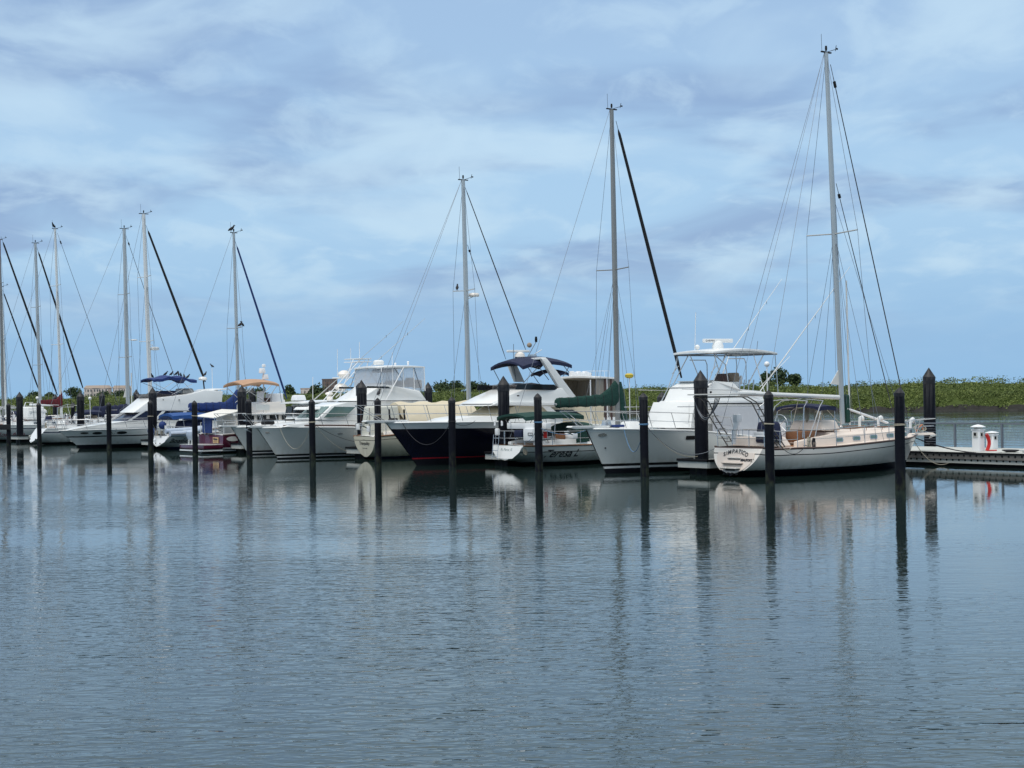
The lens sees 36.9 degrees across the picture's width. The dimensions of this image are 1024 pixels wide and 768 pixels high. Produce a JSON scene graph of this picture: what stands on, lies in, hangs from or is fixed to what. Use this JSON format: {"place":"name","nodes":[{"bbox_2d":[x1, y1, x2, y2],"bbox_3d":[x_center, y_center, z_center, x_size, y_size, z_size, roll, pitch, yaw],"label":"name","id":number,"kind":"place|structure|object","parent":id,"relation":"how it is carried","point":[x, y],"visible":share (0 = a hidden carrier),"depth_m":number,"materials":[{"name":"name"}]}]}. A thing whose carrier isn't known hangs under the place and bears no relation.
{"place":"outdoors","nodes":[
{"label":"outdoors","id":0,"kind":"place"},
{"bbox_2d":[84,385,111,397],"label":"building","id":1,"kind":"structure","parent":0,"point":[90,390],"depth_m":640.01,"materials":[{"name":"paint"}]},
{"bbox_2d":[113,385,130,395],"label":"building","id":2,"kind":"structure","parent":0,"point":[121,387],"depth_m":640.02,"materials":[{"name":"paint"}]},
{"bbox_2d":[300,388,310,393],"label":"building","id":3,"kind":"structure","parent":0,"point":[303,390],"depth_m":639.93,"materials":[{"name":"paint"}]},
{"bbox_2d":[322,379,337,392],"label":"building","id":4,"kind":"structure","parent":0,"point":[327,382],"depth_m":899.95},
{"bbox_2d":[0,411,1023,767],"bbox_3d":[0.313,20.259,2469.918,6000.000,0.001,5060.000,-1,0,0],"label":"water","id":5,"kind":"structure","parent":0,"point":[172,609],"depth_m":23.14,"materials":[{"name":"blue liquid"}]},
{"bbox_2d":[6,403,10,444],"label":"mooring pile","id":6,"kind":"object","parent":5,"relation":"in","point":[8,418],"visible":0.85,"depth_m":119.52,"materials":[{"name":"black wood"}]},
{"bbox_2d":[0,424,9,429],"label":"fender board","id":7,"kind":"object","parent":6,"relation":"attached to","point":[4,426],"visible":1,"depth_m":119.33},
{"bbox_2d":[0,284,37,416],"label":"sailboat","id":8,"kind":"object","parent":5,"relation":"on","point":[5,373],"visible":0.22,"depth_m":156.47,"materials":[{"name":"metal"}]},
{"bbox_2d":[16,392,22,442],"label":"dock pile","id":9,"kind":"object","parent":5,"relation":"in","point":[19,412],"visible":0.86,"depth_m":125.72,"materials":[{"name":"black wood"}]},
{"bbox_2d":[11,434,31,442],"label":"finger dock","id":10,"kind":"object","parent":5,"relation":"on","point":[22,438],"visible":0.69,"depth_m":125.42,"materials":[{"name":"concrete"}]},
{"bbox_2d":[0,236,68,421],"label":"sailboat","id":11,"kind":"object","parent":5,"relation":"on","point":[2,357],"visible":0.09,"depth_m":145.84,"materials":[{"name":"metal"}]},
{"bbox_2d":[36,402,41,445],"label":"mooring pile","id":12,"kind":"object","parent":5,"relation":"in","point":[39,428],"visible":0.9,"depth_m":114.01,"materials":[{"name":"black wood"}]},
{"bbox_2d":[0,239,98,421],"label":"sailboat","id":13,"kind":"object","parent":5,"relation":"on","point":[38,333],"visible":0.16,"depth_m":138.06,"materials":[{"name":"metal"}]},
{"bbox_2d":[53,394,57,416],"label":"dock pile","id":14,"kind":"object","parent":5,"relation":"in","point":[55,410],"visible":0.25,"depth_m":161.41,"materials":[{"name":"black wood"}]},
{"bbox_2d":[0,225,118,440],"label":"sailboat","id":15,"kind":"object","parent":5,"relation":"on","point":[29,420],"visible":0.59,"depth_m":132.55,"materials":[{"name":"metal"}]},
{"bbox_2d":[71,403,74,423],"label":"mooring pile","id":16,"kind":"object","parent":5,"relation":"in","point":[72,410],"visible":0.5,"depth_m":127.32,"materials":[{"name":"black wood"}]},
{"bbox_2d":[77,391,84,425],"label":"dock pile","id":17,"kind":"object","parent":5,"relation":"in","point":[80,405],"visible":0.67,"depth_m":114.94,"materials":[{"name":"black wood"}]},
{"bbox_2d":[99,392,104,417],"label":"dock pile","id":18,"kind":"object","parent":5,"relation":"in","point":[102,402],"visible":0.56,"depth_m":151.17,"materials":[{"name":"black wood"}]},
{"bbox_2d":[29,225,177,443],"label":"sailboat","id":19,"kind":"object","parent":5,"relation":"on","point":[51,434],"visible":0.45,"depth_m":122.06,"materials":[{"name":"metal"}]},
{"bbox_2d":[106,402,111,449],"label":"mooring pile","id":20,"kind":"object","parent":5,"relation":"in","point":[108,426],"visible":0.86,"depth_m":103.27,"materials":[{"name":"black wood"}]},
{"bbox_2d":[133,389,138,401],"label":"dock pile","id":21,"kind":"object","parent":5,"relation":"in","point":[135,396],"visible":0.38,"depth_m":144.38,"materials":[{"name":"black wood"}]},
{"bbox_2d":[52,375,226,448],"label":"motor yacht","id":22,"kind":"object","parent":5,"relation":"on","point":[129,425],"visible":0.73,"depth_m":108.24,"materials":[{"name":"white plastic"}]},
{"bbox_2d":[88,204,205,423],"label":"sailboat","id":23,"kind":"object","parent":5,"relation":"on","point":[149,348],"visible":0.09,"depth_m":116.41,"materials":[{"name":"metal"}]},
{"bbox_2d":[147,400,152,451],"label":"mooring pile","id":24,"kind":"object","parent":5,"relation":"in","point":[150,425],"visible":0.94,"depth_m":97.79,"materials":[{"name":"wood"}]},
{"bbox_2d":[148,387,156,438],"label":"dock pile","id":25,"kind":"object","parent":5,"relation":"in","point":[152,395],"visible":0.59,"depth_m":104.34,"materials":[{"name":"black wood"}]},
{"bbox_2d":[141,439,163,448],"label":"finger dock","id":26,"kind":"object","parent":5,"relation":"on","point":[144,441],"visible":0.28,"depth_m":104.31,"materials":[{"name":"concrete"}]},
{"bbox_2d":[191,400,197,453],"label":"mooring pile","id":27,"kind":"object","parent":5,"relation":"in","point":[194,415],"visible":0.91,"depth_m":92.49,"materials":[{"name":"wood"}]},
{"bbox_2d":[153,223,286,448],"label":"sailboat","id":28,"kind":"object","parent":5,"relation":"on","point":[167,441],"visible":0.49,"depth_m":105.02,"materials":[{"name":"plastic"}]},
{"bbox_2d":[159,419,166,428],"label":"ball fender","id":29,"kind":"object","parent":28,"relation":"attached to","point":[162,424],"visible":1,"depth_m":102.27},
{"bbox_2d":[165,426,201,436],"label":"inflatable dinghy","id":30,"kind":"object","parent":28,"relation":"hanging from","point":[176,432],"visible":0.62,"depth_m":100.98,"materials":[{"name":"white rubber"}]},
{"bbox_2d":[180,364,286,452],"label":"trawler yacht","id":31,"kind":"object","parent":5,"relation":"on","point":[214,442],"visible":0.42,"depth_m":95.54,"materials":[{"name":"white plastic"}]},
{"bbox_2d":[257,415,265,422],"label":"saloon window","id":32,"kind":"structure","parent":31,"relation":"in","point":[264,416],"depth_m":95.33,"materials":[{"name":"black glass"}]},
{"bbox_2d":[270,415,278,419],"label":"saloon window","id":33,"kind":"structure","parent":31,"relation":"in","point":[273,417],"depth_m":95.91,"materials":[{"name":"black glass"}]},
{"bbox_2d":[230,443,246,452],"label":"finger dock","id":34,"kind":"object","parent":5,"relation":"on","point":[236,446],"visible":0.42,"depth_m":93.39,"materials":[{"name":"concrete"}]},
{"bbox_2d":[237,385,246,452],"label":"dock pile","id":35,"kind":"object","parent":5,"relation":"in","point":[241,397],"visible":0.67,"depth_m":93.65,"materials":[{"name":"black wood"}]},
{"bbox_2d":[245,398,252,456],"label":"mooring pile","id":36,"kind":"object","parent":5,"relation":"in","point":[248,401],"visible":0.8,"depth_m":86.79,"materials":[{"name":"black wood"}]},
{"bbox_2d":[249,388,255,401],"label":"dock pile","id":37,"kind":"object","parent":5,"relation":"in","point":[252,397],"visible":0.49,"depth_m":125.37,"materials":[{"name":"black wood"}]},
{"bbox_2d":[308,399,315,459],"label":"mooring pile","id":38,"kind":"object","parent":5,"relation":"in","point":[312,441],"visible":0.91,"depth_m":80.98,"materials":[{"name":"wood"}]},
{"bbox_2d":[214,320,422,454],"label":"motor yacht","id":39,"kind":"object","parent":5,"relation":"on","point":[260,445],"visible":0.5,"depth_m":92.00,"materials":[{"name":"metal"}]},
{"bbox_2d":[242,360,427,458],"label":"motor yacht","id":40,"kind":"object","parent":5,"relation":"on","point":[338,417],"visible":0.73,"depth_m":84.32,"materials":[{"name":"plastic"}]},
{"bbox_2d":[324,407,354,417],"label":"side window","id":41,"kind":"structure","parent":40,"relation":"in","point":[347,410],"depth_m":84.20,"materials":[{"name":"glass"}]},
{"bbox_2d":[345,446,368,458],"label":"finger dock","id":42,"kind":"object","parent":5,"relation":"on","point":[353,450],"visible":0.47,"depth_m":82.29,"materials":[{"name":"concrete"}]},
{"bbox_2d":[356,380,366,458],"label":"dock pile","id":43,"kind":"object","parent":5,"relation":"in","point":[361,390],"visible":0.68,"depth_m":82.31,"materials":[{"name":"black wood"}]},
{"bbox_2d":[374,398,381,463],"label":"mooring pile","id":44,"kind":"object","parent":5,"relation":"in","point":[378,454],"visible":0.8,"depth_m":75.71,"materials":[{"name":"wood"}]},
{"bbox_2d":[424,382,431,402],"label":"dock pile","id":45,"kind":"object","parent":5,"relation":"in","point":[428,394],"visible":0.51,"depth_m":104.53,"materials":[{"name":"black wood"}]},
{"bbox_2d":[353,172,525,458],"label":"sailboat","id":46,"kind":"object","parent":5,"relation":"on","point":[392,447],"visible":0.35,"depth_m":82.51,"materials":[{"name":"white plastic"}]},
{"bbox_2d":[448,397,455,466],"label":"mooring pile","id":47,"kind":"object","parent":5,"relation":"in","point":[452,430],"visible":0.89,"depth_m":70.51,"materials":[{"name":"black wood"}]},
{"bbox_2d":[402,423,447,444],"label":"mooring line","id":48,"kind":"object","parent":47,"relation":"attached to","point":[421,443],"visible":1,"depth_m":71.45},
{"bbox_2d":[355,337,649,464],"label":"motor yacht","id":49,"kind":"object","parent":5,"relation":"on","point":[474,442],"visible":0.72,"depth_m":74.89,"materials":[{"name":"plastic"}]},
{"bbox_2d":[477,385,491,390],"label":"flybridge window","id":50,"kind":"structure","parent":49,"relation":"in","point":[480,387],"depth_m":77.52,"materials":[{"name":"glass"}]},
{"bbox_2d":[515,384,556,389],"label":"flybridge window","id":51,"kind":"structure","parent":49,"relation":"in","point":[519,386],"depth_m":75.36,"materials":[{"name":"black glass"}]},
{"bbox_2d":[555,410,583,415],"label":"side window","id":52,"kind":"structure","parent":49,"relation":"in","point":[555,410],"depth_m":76.37,"materials":[{"name":"black glass"}]},
{"bbox_2d":[497,376,509,464],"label":"dock pile","id":53,"kind":"object","parent":5,"relation":"in","point":[503,387],"visible":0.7,"depth_m":71.99,"materials":[{"name":"black wood"}]},
{"bbox_2d":[484,451,524,464],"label":"finger dock","id":54,"kind":"object","parent":5,"relation":"on","point":[488,454],"visible":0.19,"depth_m":72.11,"materials":[{"name":"concrete"}]},
{"bbox_2d":[534,393,542,471],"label":"mooring pile","id":55,"kind":"object","parent":5,"relation":"in","point":[538,421],"visible":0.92,"depth_m":65.28,"materials":[{"name":"black wood"}]},
{"bbox_2d":[492,97,681,464],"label":"sailboat","id":56,"kind":"object","parent":5,"relation":"on","point":[560,449],"visible":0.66,"depth_m":72.55,"materials":[{"name":"white plastic"}]},
{"bbox_2d":[625,373,633,419],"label":"marker pole","id":57,"kind":"object","parent":56,"relation":"on","point":[629,375],"visible":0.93,"depth_m":74.77,"materials":[{"name":"white metal"}]},
{"bbox_2d":[639,393,648,476],"bbox_3d":[5.169,2.585,60.013,0.386,4.489,0.376,-1,-1,-13],"label":"mooring pile","id":58,"kind":"object","parent":5,"relation":"in","point":[644,424],"visible":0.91,"depth_m":59.88,"materials":[{"name":"black wood"}]},
{"bbox_2d":[652,433,697,456],"bbox_3d":[6.373,2.193,60.725,2.826,1.464,0.022,-1,0,-31],"label":"mooring line","id":59,"kind":"object","parent":58,"relation":"attached to","point":[673,451],"visible":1,"depth_m":60.69,"materials":[{"name":"fabric"}]},
{"bbox_2d":[648,428,714,454],"bbox_3d":[6.621,2.141,60.101,2.943,1.279,0.027,-1,0,-4],"label":"mooring line","id":60,"kind":"object","parent":58,"relation":"attached to","point":[678,451],"visible":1,"depth_m":60.08,"materials":[{"name":"fabric"}]},
{"bbox_2d":[657,392,665,401],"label":"dock pile","id":61,"kind":"object","parent":5,"relation":"in","point":[660,396],"visible":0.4,"depth_m":85.62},
{"bbox_2d":[676,458,722,474],"bbox_3d":[11.548,3.357,64.456,10.970,0.914,1.920,-1,0,-37],"label":"finger dock","id":62,"kind":"object","parent":5,"relation":"on","point":[708,466],"visible":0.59,"depth_m":61.15,"materials":[{"name":"concrete"}]},
{"bbox_2d":[693,370,708,473],"bbox_3d":[7.590,2.120,61.523,0.572,5.348,0.572,-1,0,-21],"label":"dock pile","id":63,"kind":"object","parent":5,"relation":"in","point":[700,381],"visible":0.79,"depth_m":61.30,"materials":[{"name":"black wood"}]},
{"bbox_2d":[560,267,849,473],"bbox_3d":[8.131,-0.509,66.262,15.330,9.275,4.780,-1,0,-37],"label":"motor yacht","id":64,"kind":"object","parent":5,"relation":"on","point":[671,417],"visible":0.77,"depth_m":64.50,"materials":[{"name":"plastic"}]},
{"bbox_2d":[686,436,694,439],"bbox_3d":[7.385,2.223,63.511,0.438,0.166,0.068,-1,0,-23],"label":"hull window","id":65,"kind":"structure","parent":64,"relation":"in","point":[687,437],"depth_m":63.50,"materials":[{"name":"black glass"}]},
{"bbox_2d":[708,405,739,422],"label":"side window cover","id":66,"kind":"structure","parent":64,"relation":"in","point":[709,420],"depth_m":64.53,"materials":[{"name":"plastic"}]},
{"bbox_2d":[764,390,774,483],"bbox_3d":[9.166,2.479,54.628,0.376,4.520,0.386,-1,0,-36],"label":"mooring pile","id":67,"kind":"object","parent":5,"relation":"in","point":[769,424],"visible":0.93,"depth_m":54.49,"materials":[{"name":"wood"}]},
{"bbox_2d":[687,36,936,476],"bbox_3d":[12.772,-5.098,62.322,13.234,18.254,3.981,-1,0,-37],"label":"sailboat","id":68,"kind":"object","parent":5,"relation":"on","point":[829,446],"visible":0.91,"depth_m":60.99,"materials":[{"name":"plastic"}]},
{"bbox_2d":[894,388,905,489],"bbox_3d":[12.631,2.388,49.990,0.386,4.542,0.376,0,-1,-44],"label":"mooring pile","id":69,"kind":"object","parent":5,"relation":"in","point":[899,427],"visible":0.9,"depth_m":49.85,"materials":[{"name":"wood"}]},
{"bbox_2d":[923,368,935,446],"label":"dock pile","id":70,"kind":"object","parent":5,"relation":"in","point":[929,409],"visible":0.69,"depth_m":70.89,"materials":[{"name":"black wood"}]},
{"bbox_2d":[905,446,1023,468],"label":"dock","id":71,"kind":"object","parent":5,"relation":"on","point":[941,455],"visible":0.17,"depth_m":64.15,"materials":[{"name":"concrete"}]},
{"bbox_2d":[914,441,947,464],"bbox_3d":[17.900,2.803,64.809,2.101,1.226,0.027,-1,0,29],"label":"mooring line","id":72,"kind":"object","parent":71,"relation":"attached to","point":[927,458],"visible":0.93,"depth_m":64.97,"materials":[{"name":"fabric"}]},
{"bbox_2d":[916,438,986,454],"bbox_3d":[18.969,2.546,63.368,5.570,0.782,0.030,-1,-1,45],"label":"mooring line","id":73,"kind":"object","parent":71,"relation":"attached to","point":[950,448],"visible":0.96,"depth_m":64.05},
{"bbox_2d":[918,439,1001,452],"bbox_3d":[18.490,2.523,64.010,3.998,0.722,0.041,-1,-1,41],"label":"mooring line","id":74,"kind":"object","parent":71,"relation":"attached to","point":[960,450],"visible":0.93,"depth_m":63.94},
{"bbox_2d":[971,424,985,451],"bbox_3d":[19.527,2.257,64.335,0.622,1.125,0.612,-1,0,-37],"label":"power pedestal","id":75,"kind":"object","parent":71,"relation":"on","point":[978,443],"visible":1,"depth_m":64.19,"materials":[{"name":"plastic"}]},
{"bbox_2d":[985,431,998,448],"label":"power pedestal","id":76,"kind":"object","parent":71,"relation":"on","point":[993,435],"visible":0.8,"depth_m":66.56,"materials":[{"name":"plastic"}]},
{"bbox_2d":[985,433,996,450],"bbox_3d":[19.996,2.420,64.128,0.485,0.749,0.145,-1,0,0],"label":"red hose","id":77,"kind":"object","parent":76,"relation":"hanging from","point":[988,441],"visible":1,"depth_m":64.11,"materials":[{"name":"red rubber"}]},
{"bbox_2d":[0,382,1023,418],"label":"shore bank","id":78,"kind":"structure","parent":0,"point":[982,407],"depth_m":223.75,"materials":[{"name":"green plant"}]},
{"bbox_2d":[25,390,37,397],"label":"shore tree","id":79,"kind":"object","parent":78,"relation":"on","point":[32,393],"visible":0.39,"depth_m":334.21,"materials":[{"name":"green plant"}]},
{"bbox_2d":[44,392,54,398],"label":"shore tree","id":80,"kind":"object","parent":78,"relation":"on","point":[46,394],"visible":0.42,"depth_m":334.70,"materials":[{"name":"green plant"}]},
{"bbox_2d":[63,386,84,398],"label":"shore tree","id":81,"kind":"object","parent":78,"relation":"on","point":[74,393],"visible":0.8,"depth_m":329.12,"materials":[{"name":"green plant"}]},
{"bbox_2d":[97,391,113,396],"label":"shore tree","id":82,"kind":"object","parent":78,"relation":"on","point":[106,393],"visible":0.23,"depth_m":329.78,"materials":[{"name":"green plant"}]},
{"bbox_2d":[114,390,124,395],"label":"shore tree","id":83,"kind":"object","parent":78,"relation":"on","point":[118,393],"visible":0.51,"depth_m":329.27,"materials":[{"name":"green plant"}]},
{"bbox_2d":[245,387,269,394],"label":"shore tree","id":84,"kind":"object","parent":78,"relation":"on","point":[259,389],"visible":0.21,"depth_m":309.90,"materials":[{"name":"green plant"}]},
{"bbox_2d":[283,384,295,394],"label":"shore tree","id":85,"kind":"object","parent":78,"relation":"on","point":[290,389],"visible":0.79,"depth_m":307.44,"materials":[{"name":"green plant"}]},
{"bbox_2d":[306,382,325,394],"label":"shore tree","id":86,"kind":"object","parent":78,"relation":"on","point":[313,389],"visible":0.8,"depth_m":304.26,"materials":[{"name":"green plant"}]},
{"bbox_2d":[432,379,453,392],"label":"shore tree","id":87,"kind":"object","parent":78,"relation":"on","point":[445,385],"visible":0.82,"depth_m":283.81,"materials":[{"name":"green plant"}]},
{"bbox_2d":[450,380,465,392],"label":"shore tree","id":88,"kind":"object","parent":78,"relation":"on","point":[458,384],"visible":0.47,"depth_m":289.25,"materials":[{"name":"green plant"}]},
{"bbox_2d":[463,381,480,391],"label":"shore tree","id":89,"kind":"object","parent":78,"relation":"on","point":[474,385],"visible":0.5,"depth_m":289.38,"materials":[{"name":"green plant"}]},
{"bbox_2d":[0,375,1023,416],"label":"bank shrubs","id":90,"kind":"object","parent":78,"relation":"on","point":[965,390],"visible":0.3,"depth_m":231.14,"materials":[{"name":"green plant"}]},
{"bbox_2d":[760,371,773,385],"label":"shore tree","id":91,"kind":"object","parent":78,"relation":"on","point":[763,376],"visible":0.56,"depth_m":261.39,"materials":[{"name":"green plant"}]},
{"bbox_2d":[770,366,788,386],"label":"shore tree","id":92,"kind":"object","parent":78,"relation":"on","point":[781,374],"visible":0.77,"depth_m":261.49,"materials":[{"name":"green plant"}]},
{"bbox_2d":[786,373,802,385],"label":"shore tree","id":93,"kind":"object","parent":78,"relation":"on","point":[795,377],"visible":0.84,"depth_m":261.07,"materials":[{"name":"green plant"}]},
{"bbox_2d":[0,0,1023,398],"label":"sky","id":94,"kind":"structure","parent":0,"point":[338,136],"materials":[{"name":"blue"}]},
{"bbox_2d":[1002,449,1019,451],"bbox_3d":[20.359,2.736,62.714,0.660,0.098,1.032,-1,0,0],"label":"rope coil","id":95,"kind":"object","parent":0,"point":[1010,450],"visible":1,"depth_m":62.42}
]}

